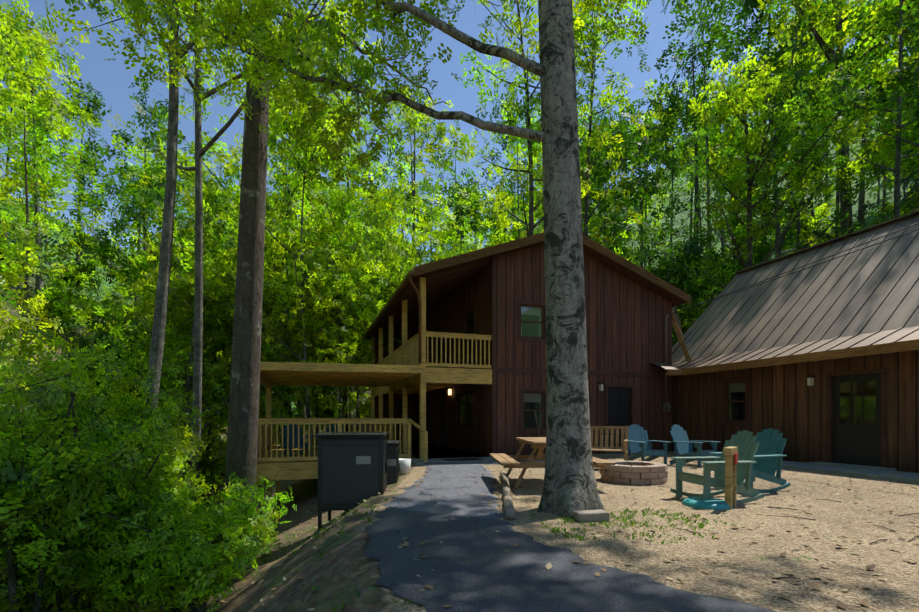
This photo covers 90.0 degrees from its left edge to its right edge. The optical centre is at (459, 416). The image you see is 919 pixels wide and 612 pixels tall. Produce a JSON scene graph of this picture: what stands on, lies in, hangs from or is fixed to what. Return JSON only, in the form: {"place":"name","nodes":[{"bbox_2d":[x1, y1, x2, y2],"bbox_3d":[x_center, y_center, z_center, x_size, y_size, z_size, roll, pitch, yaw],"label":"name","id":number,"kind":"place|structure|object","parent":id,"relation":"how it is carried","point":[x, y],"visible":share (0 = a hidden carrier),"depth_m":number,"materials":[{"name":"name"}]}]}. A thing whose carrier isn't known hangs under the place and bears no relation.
{"place":"outdoors","nodes":[
{"label":"outdoors","id":0,"kind":"place"},
{"bbox_2d":[0,0,909,265],"label":"sky","id":1,"kind":"structure","parent":0,"point":[111,78],"materials":[{"name":"blue"}]},
{"bbox_2d":[0,55,918,611],"bbox_3d":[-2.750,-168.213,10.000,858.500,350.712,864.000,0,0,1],"label":"terrain","id":2,"kind":"structure","parent":0,"point":[344,573],"depth_m":4.67,"materials":[{"name":"beige sand"}]},
{"bbox_2d":[314,432,388,530],"bbox_3d":[-1.704,1.016,7.431,1.065,1.490,0.900,0,0,-5],"label":"utility box","id":3,"kind":"object","parent":2,"relation":"on","point":[352,469],"visible":0.77,"depth_m":7.02,"materials":[{"name":"black metal"}]},
{"bbox_2d":[256,277,491,518],"bbox_3d":[-3.695,-0.342,16.441,6.690,6.866,10.795,0,0,-18],"label":"porch wood","id":4,"kind":"object","parent":2,"relation":"on","point":[402,370],"visible":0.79,"depth_m":12.72,"materials":[{"name":"beige wood"}]},
{"bbox_2d":[280,424,313,456],"bbox_3d":[-4.834,0.687,13.601,0.780,0.982,0.909,0,0,-38],"label":"deck chair","id":5,"kind":"object","parent":4,"relation":"on","point":[291,438],"visible":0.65,"depth_m":13.72,"materials":[{"name":"blue wood"}]},
{"bbox_2d":[316,424,343,436],"bbox_3d":[-3.971,0.687,14.313,0.780,0.982,0.909,0,0,-3],"label":"deck chair","id":6,"kind":"object","parent":4,"relation":"on","point":[332,428],"visible":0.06,"depth_m":14.67,"materials":[{"name":"wood"}]},
{"bbox_2d":[361,424,374,431],"bbox_3d":[-3.225,0.687,15.256,0.780,0.982,0.909,0,0,-38],"label":"deck chair","id":7,"kind":"object","parent":4,"relation":"on","point":[368,428],"visible":0.04,"depth_m":14.97,"materials":[{"name":"wood"}]},
{"bbox_2d":[157,0,618,519],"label":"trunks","id":8,"kind":"object","parent":2,"relation":"on","point":[569,485],"visible":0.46,"depth_m":5.73,"materials":[{"name":"grey plant"}]},
{"bbox_2d":[387,440,399,484],"bbox_3d":[-1.474,1.041,8.577,0.705,1.140,0.850,0,0,-5],"label":"trash bin","id":9,"kind":"object","parent":2,"relation":"on","point":[393,467],"visible":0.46,"depth_m":8.22,"materials":[{"name":"black metal"}]},
{"bbox_2d":[399,458,410,474],"bbox_3d":[-1.158,1.051,9.571,0.300,0.320,0.300,0,0,1],"label":"bucket","id":10,"kind":"object","parent":2,"relation":"on","point":[405,463],"visible":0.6,"depth_m":9.46,"materials":[{"name":"white plastic"}]},
{"bbox_2d":[166,473,731,611],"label":"weeds","id":11,"kind":"object","parent":2,"relation":"on","point":[701,525],"visible":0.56,"depth_m":4.98,"materials":[{"name":"green plant"}]},
{"bbox_2d":[0,0,918,611],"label":"leaves","id":12,"kind":"object","parent":2,"relation":"on","point":[102,368],"visible":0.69,"depth_m":21.39,"materials":[{"name":"green plant"}]},
{"bbox_2d":[0,0,918,611],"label":"trunks","id":13,"kind":"object","parent":2,"relation":"on","point":[244,414],"depth_m":11.79,"materials":[{"name":"brown wood"}]},
{"bbox_2d":[401,440,542,466],"bbox_3d":[-1.185,1.212,16.644,3.200,0.138,12.000,0,0,-18],"label":"concrete porch","id":14,"kind":"object","parent":2,"relation":"on","point":[483,459],"visible":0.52,"depth_m":12.59,"materials":[{"name":"grey concrete"}]},
{"bbox_2d":[500,470,515,519],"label":"timbers","id":15,"kind":"object","parent":2,"relation":"on","point":[510,513],"visible":0.98,"depth_m":5.96,"materials":[{"name":"grey wood"}]},
{"bbox_2d":[375,243,671,456],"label":"walls","id":16,"kind":"structure","parent":2,"relation":"on","point":[500,299],"depth_m":14.36,"materials":[{"name":"brown wood"}]},
{"bbox_2d":[362,270,670,454],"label":"house fittings","id":17,"kind":"object","parent":16,"relation":"attached to","point":[410,274],"visible":0.88,"depth_m":14.18,"materials":[{"name":"beige wood"}]},
{"bbox_2d":[669,223,918,321],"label":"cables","id":18,"kind":"object","parent":17,"relation":"attached to","point":[803,266],"visible":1,"depth_m":10.63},
{"bbox_2d":[365,232,690,339],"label":"roof","id":19,"kind":"structure","parent":16,"relation":"on","point":[445,277],"depth_m":14.09,"materials":[{"name":"brown wood"}]},
{"bbox_2d":[147,457,918,611],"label":"litter","id":20,"kind":"object","parent":2,"relation":"on","point":[816,585],"visible":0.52,"depth_m":4.53,"materials":[{"name":"plant"}]},
{"bbox_2d":[489,437,614,488],"bbox_3d":[1.483,0.786,7.923,1.760,0.769,1.800,0,0,-2],"label":"picnic table","id":21,"kind":"object","parent":2,"relation":"on","point":[510,462],"visible":0.67,"depth_m":7.33,"materials":[{"name":"brown wood"}]},
{"bbox_2d":[573,509,609,521],"bbox_3d":[1.473,1.113,5.141,0.366,0.099,0.185,0,0,-9],"label":"flat stone","id":22,"kind":"object","parent":2,"relation":"on","point":[591,515],"visible":0.92,"depth_m":5.06,"materials":[{"name":"grey stone"}]},
{"bbox_2d":[590,426,627,460],"bbox_3d":[3.024,0.686,10.244,1.350,0.957,0.663,0,0,23],"label":"bench","id":23,"kind":"object","parent":2,"relation":"on","point":[622,448],"visible":0.56,"depth_m":10.32,"materials":[{"name":"beige wood"}]},
{"bbox_2d":[599,460,667,484],"bbox_3d":[3.133,1.006,8.296,1.152,0.310,1.146,0,0,-16],"label":"fire pit","id":24,"kind":"object","parent":2,"relation":"on","point":[636,472],"visible":0.9,"depth_m":7.84,"materials":[{"name":"brick"}]},
{"bbox_2d":[628,424,670,463],"bbox_3d":[4.454,0.687,11.043,0.780,0.982,0.909,0,0,-11],"label":"blue chair","id":25,"kind":"object","parent":2,"relation":"on","point":[639,444],"visible":0.9,"depth_m":11.20,"materials":[{"name":"blue wood"}]},
{"bbox_2d":[669,424,719,467],"bbox_3d":[5.530,0.687,10.915,0.780,0.982,0.909,0,0,-29],"label":"blue chair","id":26,"kind":"object","parent":2,"relation":"on","point":[683,446],"visible":0.94,"depth_m":11.01,"materials":[{"name":"blue wood"}]},
{"bbox_2d":[682,496,732,509],"bbox_3d":[3.228,1.123,5.992,0.580,0.076,0.580,0,0,1],"label":"septic lid","id":27,"kind":"object","parent":2,"relation":"on","point":[714,504],"visible":0.88,"depth_m":5.82,"materials":[{"name":"teal plastic"}]},
{"bbox_2d":[670,430,763,503],"bbox_3d":[3.534,0.681,6.345,0.965,0.970,0.780,0,0,-9],"label":"adirondack chair","id":28,"kind":"object","parent":2,"relation":"on","point":[745,443],"visible":0.79,"depth_m":6.22,"materials":[{"name":"teal wood"}]},
{"bbox_2d":[723,446,737,508],"bbox_3d":[3.482,0.779,5.882,0.105,0.765,0.400,0,0,41],"label":"wooden post","id":29,"kind":"object","parent":2,"relation":"on","point":[730,453],"visible":0.96,"depth_m":5.77,"materials":[{"name":"brown wood"}]},
{"bbox_2d":[709,428,790,492],"bbox_3d":[4.599,0.681,7.284,0.965,0.970,0.780,0,0,-19],"label":"teal chair","id":30,"kind":"object","parent":2,"relation":"on","point":[767,458],"visible":0.54,"depth_m":7.21,"materials":[{"name":"teal wood"}]},
{"bbox_2d":[672,323,918,472],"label":"walls","id":31,"kind":"structure","parent":2,"relation":"on","point":[859,410],"depth_m":10.97,"materials":[{"name":"brown wood"}]},
{"bbox_2d":[651,210,918,376],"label":"roof","id":32,"kind":"structure","parent":31,"relation":"attached to","point":[863,302],"depth_m":12.96,"materials":[{"name":"metal"}]},
{"bbox_2d":[693,376,918,482],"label":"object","id":33,"kind":"object","parent":31,"relation":"attached to","point":[887,473],"visible":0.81,"depth_m":9.52,"materials":[{"name":"concrete"}]},
{"bbox_2d":[362,462,776,611],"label":"asphalt path","id":34,"kind":"structure","parent":0,"point":[477,567],"depth_m":3.46,"materials":[{"name":"grey asphalt"}]}
]}

